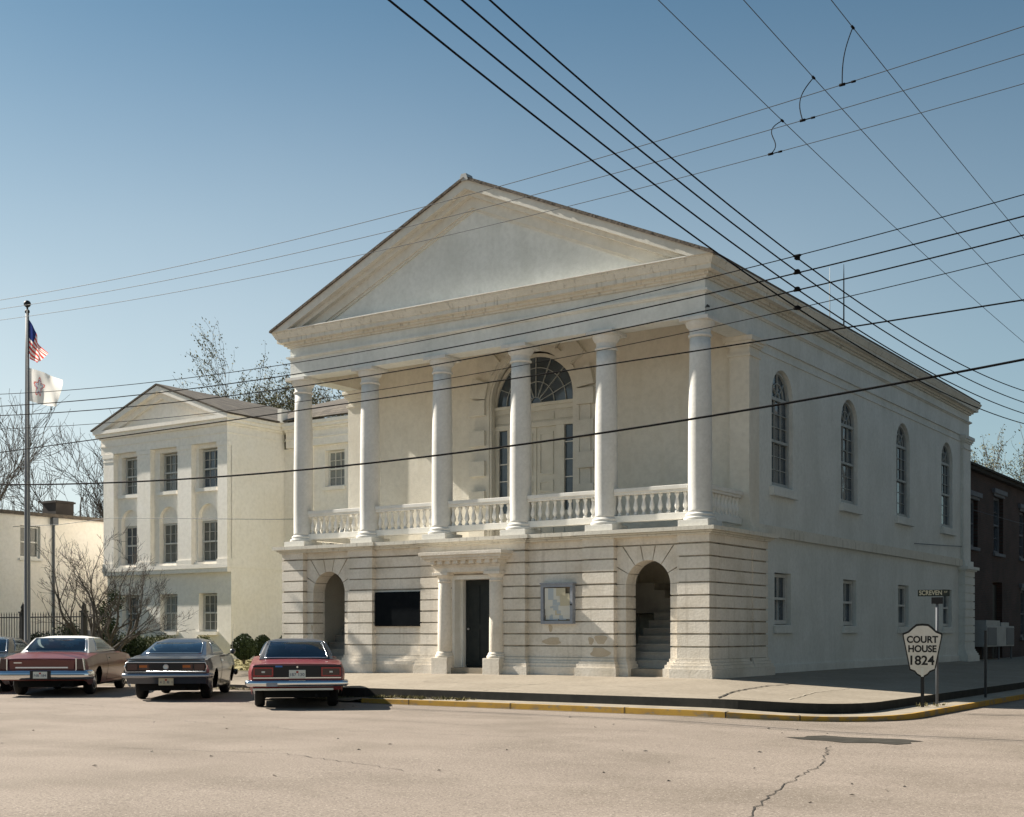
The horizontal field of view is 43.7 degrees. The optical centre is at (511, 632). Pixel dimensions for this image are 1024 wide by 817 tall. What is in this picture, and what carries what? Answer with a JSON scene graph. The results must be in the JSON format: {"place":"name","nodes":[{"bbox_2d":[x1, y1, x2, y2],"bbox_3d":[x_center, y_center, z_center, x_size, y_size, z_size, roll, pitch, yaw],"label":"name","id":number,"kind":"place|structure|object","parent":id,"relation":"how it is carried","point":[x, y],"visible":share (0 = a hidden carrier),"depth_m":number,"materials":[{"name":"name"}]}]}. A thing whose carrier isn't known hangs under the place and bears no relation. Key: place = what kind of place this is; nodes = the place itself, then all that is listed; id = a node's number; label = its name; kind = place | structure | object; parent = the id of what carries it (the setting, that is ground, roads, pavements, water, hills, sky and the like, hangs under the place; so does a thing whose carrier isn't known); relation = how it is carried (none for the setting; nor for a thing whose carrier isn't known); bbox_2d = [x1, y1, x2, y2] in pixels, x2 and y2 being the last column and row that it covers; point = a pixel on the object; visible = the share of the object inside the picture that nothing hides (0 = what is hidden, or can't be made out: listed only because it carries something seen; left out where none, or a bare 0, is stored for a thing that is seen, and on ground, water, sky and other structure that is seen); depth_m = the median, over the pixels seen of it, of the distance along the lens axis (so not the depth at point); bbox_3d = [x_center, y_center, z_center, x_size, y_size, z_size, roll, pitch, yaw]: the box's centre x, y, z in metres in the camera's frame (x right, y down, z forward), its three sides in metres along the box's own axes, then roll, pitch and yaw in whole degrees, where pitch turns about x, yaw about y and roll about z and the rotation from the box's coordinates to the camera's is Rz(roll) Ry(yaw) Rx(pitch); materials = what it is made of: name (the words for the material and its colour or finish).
{"place":"outdoors","nodes":[
{"label":"outdoors","id":0,"kind":"place"},
{"bbox_2d":[234,659,251,670],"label":"lawn","id":1,"kind":"structure","parent":0,"point":[238,667],"depth_m":39.09,"materials":[{"name":"beige plant"}]},
{"bbox_2d":[0,388,68,510],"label":"bare tree","id":2,"kind":"object","parent":1,"relation":"on","point":[33,455],"visible":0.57,"depth_m":65.41,"materials":[{"name":"brown plant"}]},
{"bbox_2d":[31,631,55,641],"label":"hedge shrub","id":3,"kind":"object","parent":1,"relation":"on","point":[37,635],"visible":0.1,"depth_m":45.38,"materials":[{"name":"green plant"}]},
{"bbox_2d":[0,601,106,641],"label":"iron fence","id":4,"kind":"object","parent":1,"relation":"on","point":[84,625],"visible":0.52,"depth_m":43.30,"materials":[{"name":"black metal"}]},
{"bbox_2d":[0,500,107,640],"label":"building","id":5,"kind":"structure","parent":1,"relation":"on","point":[55,513],"depth_m":53.14,"materials":[{"name":"beige paint"}]},
{"bbox_2d":[19,526,42,560],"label":"window","id":6,"kind":"structure","parent":5,"relation":"in","point":[33,530],"depth_m":52.72,"materials":[{"name":"white paint"}]},
{"bbox_2d":[0,409,110,517],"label":"bare tree","id":7,"kind":"object","parent":1,"relation":"on","point":[100,462],"visible":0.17,"depth_m":65.71,"materials":[{"name":"brown plant"}]},
{"bbox_2d":[52,620,80,635],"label":"hedge shrub","id":8,"kind":"object","parent":1,"relation":"on","point":[67,631],"visible":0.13,"depth_m":43.95,"materials":[{"name":"green plant"}]},
{"bbox_2d":[73,458,103,517],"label":"bare tree","id":9,"kind":"object","parent":1,"relation":"on","point":[97,511],"visible":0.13,"depth_m":66.25,"materials":[{"name":"brown plant"}]},
{"bbox_2d":[80,630,118,645],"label":"shrub","id":10,"kind":"object","parent":1,"relation":"on","point":[103,636],"visible":0.06,"depth_m":44.54,"materials":[{"name":"green plant"}]},
{"bbox_2d":[95,587,123,646],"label":"upright shrub","id":11,"kind":"object","parent":1,"relation":"on","point":[113,622],"visible":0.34,"depth_m":43.84,"materials":[{"name":"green plant"}]},
{"bbox_2d":[34,524,196,650],"bbox_3d":[-12.591,-1.214,39.731,4.308,4.650,5.074,0,0,-32],"label":"bare shrub","id":12,"kind":"object","parent":1,"relation":"on","point":[93,626],"visible":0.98,"depth_m":39.94,"materials":[{"name":"brown plant"}]},
{"bbox_2d":[113,631,150,657],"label":"hedge shrub","id":13,"kind":"object","parent":1,"relation":"on","point":[131,648],"visible":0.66,"depth_m":44.40,"materials":[{"name":"green plant"}]},
{"bbox_2d":[139,633,156,649],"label":"hedge shrub","id":14,"kind":"object","parent":1,"relation":"on","point":[147,640],"visible":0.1,"depth_m":47.11,"materials":[{"name":"green plant"}]},
{"bbox_2d":[146,633,170,647],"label":"hedge shrub","id":15,"kind":"object","parent":1,"relation":"on","point":[155,640],"visible":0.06,"depth_m":45.68,"materials":[{"name":"green plant"}]},
{"bbox_2d":[149,635,174,645],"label":"hedge shrub","id":16,"kind":"object","parent":1,"relation":"on","point":[160,639],"visible":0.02,"depth_m":44.75,"materials":[{"name":"green plant"}]},
{"bbox_2d":[90,383,339,658],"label":"annex","id":17,"kind":"object","parent":1,"relation":"on","point":[221,567],"visible":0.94,"depth_m":49.45,"materials":[{"name":"beige paint"}]},
{"bbox_2d":[117,526,136,567],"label":"window","id":18,"kind":"structure","parent":17,"relation":"in","point":[131,532],"depth_m":51.62,"materials":[{"name":"grey paint"}]},
{"bbox_2d":[118,458,136,498],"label":"window","id":19,"kind":"structure","parent":17,"relation":"in","point":[131,464],"depth_m":51.56,"materials":[{"name":"grey paint"}]},
{"bbox_2d":[119,596,137,634],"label":"window","id":20,"kind":"structure","parent":17,"relation":"in","point":[133,609],"depth_m":51.56,"materials":[{"name":"grey paint"}]},
{"bbox_2d":[156,523,177,565],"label":"window","id":21,"kind":"structure","parent":17,"relation":"in","point":[170,530],"depth_m":50.25,"materials":[{"name":"grey paint"}]},
{"bbox_2d":[156,454,177,495],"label":"window","id":22,"kind":"structure","parent":17,"relation":"in","point":[171,460],"depth_m":50.25,"materials":[{"name":"grey paint"}]},
{"bbox_2d":[156,595,178,634],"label":"window","id":23,"kind":"structure","parent":17,"relation":"in","point":[171,604],"depth_m":50.25,"materials":[{"name":"grey glass"}]},
{"bbox_2d":[194,520,217,563],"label":"window","id":24,"kind":"structure","parent":17,"relation":"in","point":[210,528],"depth_m":49.00,"materials":[{"name":"grey glass"}]},
{"bbox_2d":[195,594,217,634],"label":"window","id":25,"kind":"structure","parent":17,"relation":"in","point":[209,600],"depth_m":49.00,"materials":[{"name":"grey paint"}]},
{"bbox_2d":[195,449,217,491],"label":"window","id":26,"kind":"structure","parent":17,"relation":"in","point":[209,456],"depth_m":49.00,"materials":[{"name":"grey glass"}]},
{"bbox_2d":[230,635,256,663],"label":"topiary shrub","id":27,"kind":"object","parent":1,"relation":"on","point":[244,647],"visible":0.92,"depth_m":40.78,"materials":[{"name":"green plant"}]},
{"bbox_2d":[173,317,337,446],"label":"budding tree","id":28,"kind":"object","parent":1,"relation":"on","point":[242,377],"visible":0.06,"depth_m":74.44,"materials":[{"name":"brown plant"}]},
{"bbox_2d":[254,634,269,655],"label":"topiary shrub","id":29,"kind":"object","parent":1,"relation":"on","point":[261,640],"visible":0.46,"depth_m":44.08,"materials":[{"name":"green plant"}]},
{"bbox_2d":[240,373,347,449],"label":"budding tree","id":30,"kind":"object","parent":1,"relation":"on","point":[290,406],"visible":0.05,"depth_m":73.02,"materials":[{"name":"brown plant"}]},
{"bbox_2d":[278,398,347,544],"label":"link block","id":31,"kind":"structure","parent":1,"relation":"on","point":[330,448],"depth_m":49.17,"materials":[{"name":"beige paint"}]},
{"bbox_2d":[321,450,345,490],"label":"window","id":32,"kind":"structure","parent":31,"relation":"in","point":[335,458],"depth_m":49.06,"materials":[{"name":"grey glass"}]},
{"bbox_2d":[0,666,1023,816],"bbox_3d":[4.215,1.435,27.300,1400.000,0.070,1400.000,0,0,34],"label":"road","id":33,"kind":"structure","parent":0,"point":[968,763],"depth_m":14.24,"materials":[{"name":"beige asphalt"}]},
{"bbox_2d":[0,637,27,690],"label":"parked car","id":34,"kind":"object","parent":33,"relation":"on","point":[9,646],"visible":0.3,"depth_m":31.19,"materials":[{"name":"grey paint"}]},
{"bbox_2d":[0,636,129,693],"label":"parked car","id":35,"kind":"object","parent":33,"relation":"on","point":[89,663],"visible":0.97,"depth_m":28.69,"materials":[{"name":"red paint"}]},
{"bbox_2d":[97,683,249,689],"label":"dirt verge","id":36,"kind":"structure","parent":33,"relation":"on","point":[111,684],"depth_m":33.81,"materials":[{"name":"brown soil"}]},
{"bbox_2d":[216,686,947,706],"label":"grass tufts","id":37,"kind":"object","parent":36,"relation":"on","point":[443,697],"visible":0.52,"depth_m":25.21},
{"bbox_2d":[122,636,237,698],"bbox_3d":[-7.279,0.590,28.611,1.912,1.620,4.655,0,0,-5],"label":"parked car","id":38,"kind":"object","parent":33,"relation":"on","point":[205,667],"visible":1,"depth_m":26.69,"materials":[{"name":"grey paint"}]},
{"bbox_2d":[112,747,402,770],"bbox_3d":[-2.868,1.407,14.622,4.590,0.023,0.623,0,0,33],"label":"road crack","id":39,"kind":"object","parent":33,"relation":"on","point":[260,752],"visible":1,"depth_m":14.79,"materials":[{"name":"grey asphalt"}]},
{"bbox_2d":[245,638,347,705],"bbox_3d":[-4.353,0.755,25.689,1.910,1.291,4.630,0,0,-10],"label":"parked car","id":40,"kind":"object","parent":33,"relation":"on","point":[292,667],"visible":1,"depth_m":23.70,"materials":[{"name":"red paint"}]},
{"bbox_2d":[301,697,430,700],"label":"dirt verge","id":41,"kind":"structure","parent":33,"relation":"on","point":[349,699],"depth_m":25.92,"materials":[{"name":"brown soil"}]},
{"bbox_2d":[109,681,1023,713],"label":"sidewalk step","id":42,"kind":"object","parent":33,"relation":"on","point":[789,707],"visible":0.33,"depth_m":23.31,"materials":[{"name":"grey concrete"}]},
{"bbox_2d":[373,688,1023,716],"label":"kerb strip","id":43,"kind":"object","parent":42,"relation":"on","point":[913,708],"visible":0.99,"depth_m":22.99,"materials":[{"name":"paint"}]},
{"bbox_2d":[902,623,942,706],"bbox_3d":[7.523,0.682,23.426,0.704,1.715,0.071,0,0,19],"label":"historic sign","id":44,"kind":"object","parent":43,"relation":"on","point":[922,642],"visible":1,"depth_m":23.40,"materials":[{"name":"white metal"}]},
{"bbox_2d":[984,631,986,697],"bbox_3d":[9.963,0.775,26.889,0.044,1.650,0.044,0,0,34],"label":"parking post","id":45,"kind":"object","parent":43,"relation":"on","point":[985,664],"visible":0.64,"depth_m":26.87,"materials":[{"name":"black metal"}]},
{"bbox_2d":[361,694,1023,721],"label":"kerb","id":46,"kind":"structure","parent":33,"relation":"on","point":[719,714],"depth_m":22.43,"materials":[{"name":"yellow paint"}]},
{"bbox_2d":[408,699,800,720],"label":"kerb joints","id":47,"kind":"object","parent":46,"relation":"on","point":[624,711],"visible":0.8,"depth_m":21.19,"materials":[{"name":"grey"}]},
{"bbox_2d":[372,699,1023,721],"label":"gutter grime","id":48,"kind":"object","parent":33,"relation":"on","point":[782,720],"visible":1,"depth_m":22.73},
{"bbox_2d":[749,747,828,816],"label":"road crack","id":49,"kind":"object","parent":33,"relation":"on","point":[786,782],"visible":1,"depth_m":12.12,"materials":[{"name":"grey asphalt"}]},
{"bbox_2d":[789,735,916,743],"bbox_3d":[4.666,1.460,17.545,1.782,0.009,1.007,0,0,34],"label":"road patch","id":50,"kind":"object","parent":33,"relation":"on","point":[861,740],"visible":1,"depth_m":17.54,"materials":[{"name":"grey asphalt"}]},
{"bbox_2d":[918,590,949,706],"bbox_3d":[7.802,0.370,23.645,0.560,2.340,0.100,0,0,17],"label":"street sign","id":51,"kind":"object","parent":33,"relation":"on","point":[936,600],"visible":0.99,"depth_m":23.60,"materials":[{"name":"grey metal"}]},
{"bbox_3d":[18.624,-5.500,16.260,10.150,14.000,14.040,0,0,34],"label":"storefront","id":52,"kind":"object","parent":33,"relation":"on","visible":0},
{"bbox_2d":[0,358,1023,484],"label":"overhead wire","id":53,"kind":"object","parent":52,"relation":"attached to","point":[859,390],"visible":1,"depth_m":20.11,"materials":[{"name":"black"}]},
{"bbox_2d":[0,299,1023,452],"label":"overhead wire","id":54,"kind":"object","parent":52,"relation":"attached to","point":[559,371],"visible":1,"depth_m":20.22,"materials":[{"name":"black"}]},
{"bbox_2d":[0,215,1023,406],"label":"overhead wire","id":55,"kind":"object","parent":52,"relation":"attached to","point":[559,325],"visible":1,"depth_m":20.24,"materials":[{"name":"black"}]},
{"bbox_2d":[0,234,1023,415],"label":"overhead wire","id":56,"kind":"object","parent":52,"relation":"attached to","point":[561,340],"visible":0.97,"depth_m":20.26,"materials":[{"name":"black"}]},
{"bbox_2d":[2,26,1023,299],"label":"overhead wire","id":57,"kind":"object","parent":52,"relation":"attached to","point":[556,170],"visible":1,"depth_m":20.14,"materials":[{"name":"grey metal"}]},
{"bbox_2d":[839,25,855,86],"bbox_3d":[4.789,-8.146,17.996,0.233,1.148,0.840,0,0,24],"label":"jumper wire","id":58,"kind":"object","parent":57,"relation":"hanging from","point":[852,81],"visible":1,"depth_m":17.86,"materials":[{"name":"black"}]},
{"bbox_2d":[2,54,1023,308],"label":"overhead wire","id":59,"kind":"object","parent":52,"relation":"attached to","point":[550,190],"visible":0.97,"depth_m":21.26,"materials":[{"name":"grey metal"}]},
{"bbox_2d":[799,76,815,121],"bbox_3d":[4.484,-8.120,19.397,0.240,1.085,1.149,0,0,14],"label":"jumper wire","id":60,"kind":"object","parent":59,"relation":"hanging from","point":[804,119],"visible":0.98,"depth_m":19.18,"materials":[{"name":"black"}]},
{"bbox_2d":[3,83,1023,319],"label":"overhead wire","id":61,"kind":"object","parent":52,"relation":"attached to","point":[558,208],"visible":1,"depth_m":22.36,"materials":[{"name":"grey metal"}]},
{"bbox_2d":[5,254,1023,428],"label":"overhead wire","id":62,"kind":"object","parent":52,"relation":"attached to","point":[566,356],"visible":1,"depth_m":20.17,"materials":[{"name":"black"}]},
{"bbox_2d":[9,194,1023,393],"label":"overhead wire","id":63,"kind":"object","parent":52,"relation":"attached to","point":[562,311],"visible":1,"depth_m":20.22,"materials":[{"name":"black"}]},
{"bbox_2d":[489,0,1023,390],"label":"overhead wire","id":64,"kind":"object","parent":63,"relation":"attached to","point":[796,256],"visible":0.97,"depth_m":15.54,"materials":[{"name":"black"}]},
{"bbox_2d":[0,0,1023,517],"label":"sky","id":65,"kind":"structure","parent":0,"point":[137,136],"materials":[{"name":"blue"}]},
{"bbox_2d":[126,656,1023,703],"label":"sidewalk","id":66,"kind":"structure","parent":0,"point":[874,684],"depth_m":27.16,"materials":[{"name":"beige concrete"}]},
{"bbox_2d":[24,300,30,644],"bbox_3d":[-14.405,-4.393,37.980,0.260,10.985,0.260,0,0,34],"label":"flagpole","id":67,"kind":"object","parent":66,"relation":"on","point":[27,617],"visible":0.84,"depth_m":37.92,"materials":[{"name":"grey metal"}]},
{"bbox_2d":[29,320,47,362],"bbox_3d":[-14.067,-8.665,37.909,0.568,1.310,0.231,0,0,-3],"label":"flag","id":68,"kind":"object","parent":67,"relation":"attached to","point":[37,352],"visible":1,"depth_m":37.94,"materials":[{"name":"multicoloured fabric"}]},
{"bbox_2d":[29,368,62,406],"bbox_3d":[-13.845,-7.295,37.913,1.000,1.170,0.165,0,0,1],"label":"flag","id":69,"kind":"object","parent":67,"relation":"attached to","point":[40,382],"visible":0.98,"depth_m":37.93,"materials":[{"name":"white fabric"}]},
{"bbox_2d":[269,173,981,678],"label":"courthouse","id":70,"kind":"structure","parent":66,"relation":"on","point":[765,541],"depth_m":31.53,"materials":[{"name":"paint"}]},
{"bbox_2d":[13,518,283,526],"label":"overhead wire","id":71,"kind":"object","parent":70,"relation":"attached to","point":[155,518],"visible":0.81,"depth_m":40.99,"materials":[{"name":"grey"}]},
{"bbox_2d":[375,591,421,625],"bbox_3d":[-2.876,-0.605,32.282,1.470,0.870,0.080,0,0,34],"label":"plaque","id":72,"kind":"object","parent":70,"relation":"attached to","point":[397,608],"visible":1,"depth_m":32.24,"materials":[{"name":"brown metal"}]},
{"bbox_2d":[466,580,488,666],"bbox_3d":[-0.755,-0.235,31.159,0.920,2.110,0.115,0,0,34],"label":"door","id":73,"kind":"structure","parent":70,"relation":"in","point":[477,591],"depth_m":31.24,"materials":[{"name":"green paint"}]},
{"bbox_2d":[531,426,554,533],"bbox_3d":[0.627,-3.835,33.221,1.240,3.010,0.120,0,0,34],"label":"loggia door","id":74,"kind":"structure","parent":70,"relation":"in","point":[543,454],"depth_m":33.11,"materials":[{"name":"white wood"}]},
{"bbox_2d":[540,582,575,623],"bbox_3d":[1.058,-0.685,29.550,0.910,0.950,0.160,0,0,34],"label":"notice board","id":75,"kind":"object","parent":70,"relation":"attached to","point":[557,603],"visible":1,"depth_m":29.50,"materials":[{"name":"beige paper"}]},
{"bbox_2d":[769,372,798,500],"bbox_3d":[6.543,-4.835,31.219,0.370,3.070,1.600,0,0,34],"label":"window","id":76,"kind":"structure","parent":70,"relation":"in","point":[779,487],"depth_m":31.38,"materials":[{"name":"glass"}]},
{"bbox_2d":[773,574,794,632],"bbox_3d":[6.564,-0.720,31.241,0.260,1.440,1.200,0,0,34],"label":"window","id":77,"kind":"structure","parent":70,"relation":"in","point":[779,579],"depth_m":31.39,"materials":[{"name":"grey paint"}]},
{"bbox_2d":[829,277,829,315],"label":"antenna","id":78,"kind":"object","parent":70,"relation":"on","point":[829,296],"visible":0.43,"depth_m":41.61,"materials":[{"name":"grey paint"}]},
{"bbox_2d":[843,268,844,324],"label":"antenna","id":79,"kind":"object","parent":70,"relation":"on","point":[843,299],"visible":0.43,"depth_m":42.68,"materials":[{"name":"black metal"}]},
{"bbox_2d":[842,580,859,632],"bbox_3d":[9.238,-0.720,35.161,0.260,1.440,1.200,0,0,34],"label":"window","id":80,"kind":"structure","parent":70,"relation":"in","point":[847,585],"depth_m":35.36,"materials":[{"name":"grey paint"}]},
{"bbox_2d":[839,401,863,514],"bbox_3d":[9.217,-4.835,35.139,0.370,3.070,1.600,0,0,34],"label":"window","id":81,"kind":"structure","parent":70,"relation":"in","point":[846,504],"depth_m":35.30,"materials":[{"name":"glass"}]},
{"bbox_2d":[897,586,911,632],"bbox_3d":[11.912,-0.720,39.081,0.260,1.440,1.200,0,0,34],"label":"window","id":82,"kind":"structure","parent":70,"relation":"in","point":[901,589],"depth_m":39.31,"materials":[{"name":"grey paint"}]},
{"bbox_2d":[895,425,914,526],"bbox_3d":[11.891,-4.835,39.059,0.370,3.070,1.600,0,0,34],"label":"window","id":83,"kind":"structure","parent":70,"relation":"in","point":[901,518],"depth_m":39.24,"materials":[{"name":"glass"}]},
{"bbox_2d":[942,596,953,632],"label":"window","id":84,"kind":"structure","parent":70,"relation":"in","point":[945,598],"depth_m":43.25,"materials":[{"name":"grey paint"}]},
{"bbox_2d":[940,444,956,535],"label":"window","id":85,"kind":"structure","parent":70,"relation":"in","point":[945,528],"depth_m":43.16,"materials":[{"name":"glass"}]},
{"bbox_2d":[972,509,1023,523],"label":"overhead wire","id":86,"kind":"object","parent":70,"relation":"attached to","point":[997,516],"visible":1,"depth_m":46.92,"materials":[{"name":"grey paint"}]},
{"bbox_2d":[718,683,790,697],"bbox_3d":[4.654,1.081,24.473,0.249,0.074,5.398,0,0,27],"label":"sidewalk crack","id":87,"kind":"object","parent":66,"relation":"on","point":[747,688],"visible":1,"depth_m":24.04,"materials":[{"name":"grey"}]},
{"bbox_2d":[973,620,1013,658],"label":"condenser unit","id":88,"kind":"object","parent":66,"relation":"on","point":[999,633],"visible":0.69,"depth_m":46.89,"materials":[{"name":"white metal"}]},
{"bbox_2d":[971,461,1023,658],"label":"brick building","id":89,"kind":"structure","parent":66,"relation":"on","point":[997,551],"depth_m":50.65,"materials":[{"name":"brown brick"}]},
{"bbox_2d":[971,490,982,550],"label":"window","id":90,"kind":"structure","parent":89,"relation":"in","point":[976,496],"depth_m":47.50,"materials":[{"name":"black glass"}]},
{"bbox_2d":[993,585,996,657],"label":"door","id":91,"kind":"structure","parent":89,"relation":"in","point":[994,586],"depth_m":50.60,"materials":[{"name":"black paint"}]},
{"bbox_2d":[992,488,1007,557],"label":"window","id":92,"kind":"structure","parent":89,"relation":"in","point":[996,492],"depth_m":50.65,"materials":[{"name":"black glass"}]},
{"bbox_2d":[1018,504,1023,561],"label":"window","id":93,"kind":"structure","parent":89,"relation":"in","point":[1021,506],"depth_m":54.09,"materials":[{"name":"black glass"}]},
{"bbox_2d":[1019,584,1023,639],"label":"window","id":94,"kind":"structure","parent":89,"relation":"in","point":[1021,586],"depth_m":54.29,"materials":[{"name":"black glass"}]},
{"bbox_2d":[388,0,1023,423],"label":"overhead wire","id":95,"kind":"object","parent":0,"point":[642,198],"visible":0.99,"depth_m":14.15,"materials":[{"name":"black"}]},
{"bbox_2d":[424,0,1023,413],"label":"overhead wire","id":96,"kind":"object","parent":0,"point":[797,289],"visible":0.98,"depth_m":14.63,"materials":[{"name":"black"}]},
{"bbox_2d":[461,0,1023,402],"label":"overhead wire","id":97,"kind":"object","parent":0,"point":[797,271],"visible":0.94,"depth_m":15.16,"materials":[{"name":"black"}]},
{"bbox_2d":[658,0,1021,340],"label":"overhead wire","id":98,"kind":"object","parent":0,"point":[814,151],"visible":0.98,"depth_m":22.46,"materials":[{"name":"grey metal"}]},
{"bbox_2d":[768,119,783,155],"bbox_3d":[4.328,-8.134,20.934,0.228,1.093,1.517,0,0,13],"label":"jumper wire","id":99,"kind":"object","parent":98,"relation":"hanging from","point":[780,151],"visible":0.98,"depth_m":20.63,"materials":[{"name":"black"}]},
{"bbox_2d":[743,0,1023,301],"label":"overhead wire","id":100,"kind":"object","parent":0,"point":[866,135],"visible":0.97,"depth_m":21.64,"materials":[{"name":"grey metal"}]},
{"bbox_2d":[831,0,1023,238],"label":"overhead wire","id":101,"kind":"object","parent":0,"point":[919,111],"visible":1,"depth_m":20.94,"materials":[{"name":"grey"}]},
{"bbox_2d":[971,424,1023,481],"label":"distant tree","id":102,"kind":"object","parent":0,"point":[984,453],"visible":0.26,"depth_m":80.69,"materials":[{"name":"brown plant"}]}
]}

